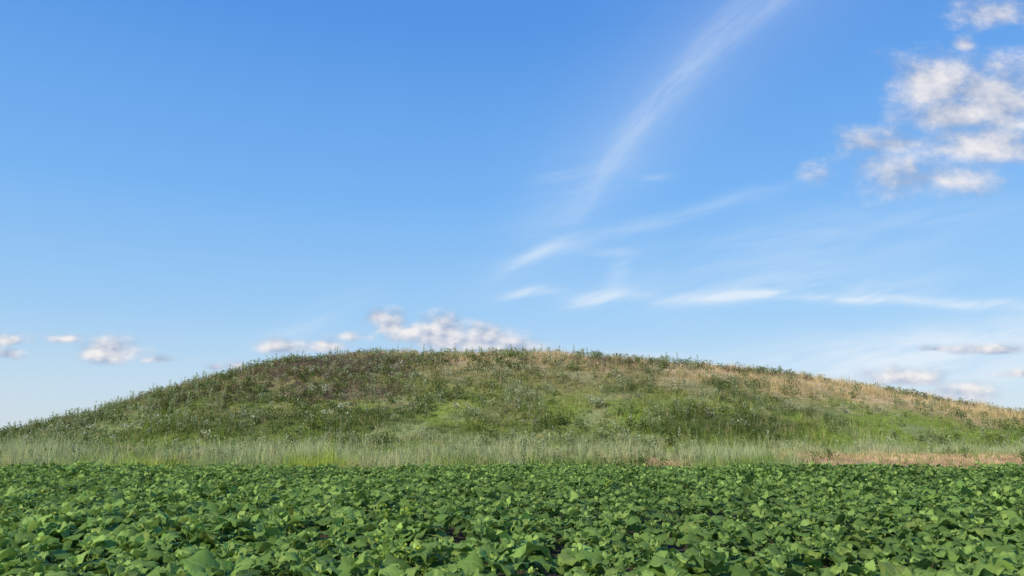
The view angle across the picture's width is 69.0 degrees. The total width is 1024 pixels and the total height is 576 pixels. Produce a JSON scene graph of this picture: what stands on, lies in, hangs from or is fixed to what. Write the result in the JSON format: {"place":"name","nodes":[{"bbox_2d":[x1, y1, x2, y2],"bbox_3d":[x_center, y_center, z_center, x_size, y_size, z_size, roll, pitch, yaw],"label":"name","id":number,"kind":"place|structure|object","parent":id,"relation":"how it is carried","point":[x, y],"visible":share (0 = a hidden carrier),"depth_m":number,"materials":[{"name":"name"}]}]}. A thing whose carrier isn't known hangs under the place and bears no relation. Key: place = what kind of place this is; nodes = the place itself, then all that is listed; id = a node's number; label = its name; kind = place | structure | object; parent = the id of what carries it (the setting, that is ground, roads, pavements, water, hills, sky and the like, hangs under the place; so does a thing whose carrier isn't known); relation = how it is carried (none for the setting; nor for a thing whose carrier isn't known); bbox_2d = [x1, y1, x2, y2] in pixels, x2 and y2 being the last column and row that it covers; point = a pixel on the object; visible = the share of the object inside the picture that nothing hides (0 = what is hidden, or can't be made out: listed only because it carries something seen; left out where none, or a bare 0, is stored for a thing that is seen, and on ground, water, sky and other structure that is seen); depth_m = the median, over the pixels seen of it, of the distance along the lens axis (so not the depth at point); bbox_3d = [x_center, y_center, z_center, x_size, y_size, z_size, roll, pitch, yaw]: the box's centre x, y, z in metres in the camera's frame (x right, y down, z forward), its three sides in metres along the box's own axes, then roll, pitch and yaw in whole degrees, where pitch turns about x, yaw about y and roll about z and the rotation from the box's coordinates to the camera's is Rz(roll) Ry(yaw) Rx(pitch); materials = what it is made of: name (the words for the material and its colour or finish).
{"place":"outdoors","nodes":[
{"label":"outdoors","id":0,"kind":"place"},
{"bbox_2d":[0,0,1023,429],"label":"sky","id":1,"kind":"structure","parent":0,"point":[832,188],"materials":[{"name":"blue"}]},
{"bbox_2d":[1,345,1023,456],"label":"grassy hill","id":2,"kind":"structure","parent":0,"point":[443,405],"depth_m":57.07,"materials":[{"name":"green plant"}]},
{"bbox_2d":[21,361,605,443],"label":"white wildflowers","id":3,"kind":"object","parent":2,"relation":"on","point":[599,401],"visible":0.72,"depth_m":54.64,"materials":[{"name":"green plant"}]},
{"bbox_2d":[0,347,1023,449],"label":"wormwood bushes","id":4,"kind":"object","parent":2,"relation":"on","point":[482,417],"visible":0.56,"depth_m":59.41,"materials":[{"name":"green plant"}]},
{"bbox_2d":[0,347,1023,451],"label":"green weeds","id":5,"kind":"object","parent":2,"relation":"on","point":[474,355],"visible":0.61,"depth_m":58.05,"materials":[{"name":"green plant"}]},
{"bbox_2d":[0,343,1023,465],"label":"tall weed stalks","id":6,"kind":"object","parent":2,"relation":"on","point":[523,453],"visible":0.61,"depth_m":52.19,"materials":[{"name":"green plant"}]},
{"bbox_2d":[95,351,1022,414],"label":"purple brown weeds","id":7,"kind":"object","parent":2,"relation":"on","point":[373,364],"visible":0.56,"depth_m":68.73,"materials":[{"name":"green plant"}]},
{"bbox_2d":[6,457,1023,575],"bbox_3d":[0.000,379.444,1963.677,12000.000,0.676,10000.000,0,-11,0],"label":"ground","id":8,"kind":"structure","parent":0,"point":[461,537],"depth_m":13.31,"materials":[{"name":"soil"}]},
{"bbox_2d":[44,471,768,575],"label":"yellow green weeds","id":9,"kind":"object","parent":8,"relation":"on","point":[417,547],"visible":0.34,"depth_m":8.94,"materials":[{"name":"green plant"}]},
{"bbox_2d":[0,460,1023,575],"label":"sunflower crop","id":10,"kind":"object","parent":8,"relation":"on","point":[847,513],"visible":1,"depth_m":12.24,"materials":[{"name":"green plant"}]},
{"bbox_2d":[0,419,1023,473],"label":"meadow grass","id":11,"kind":"structure","parent":8,"relation":"on","point":[781,452],"depth_m":38.85,"materials":[{"name":"green plant"}]},
{"bbox_2d":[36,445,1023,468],"bbox_3d":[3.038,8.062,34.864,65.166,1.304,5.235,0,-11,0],"label":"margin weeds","id":12,"kind":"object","parent":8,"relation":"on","point":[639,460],"visible":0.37,"depth_m":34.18,"materials":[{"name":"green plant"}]}
]}

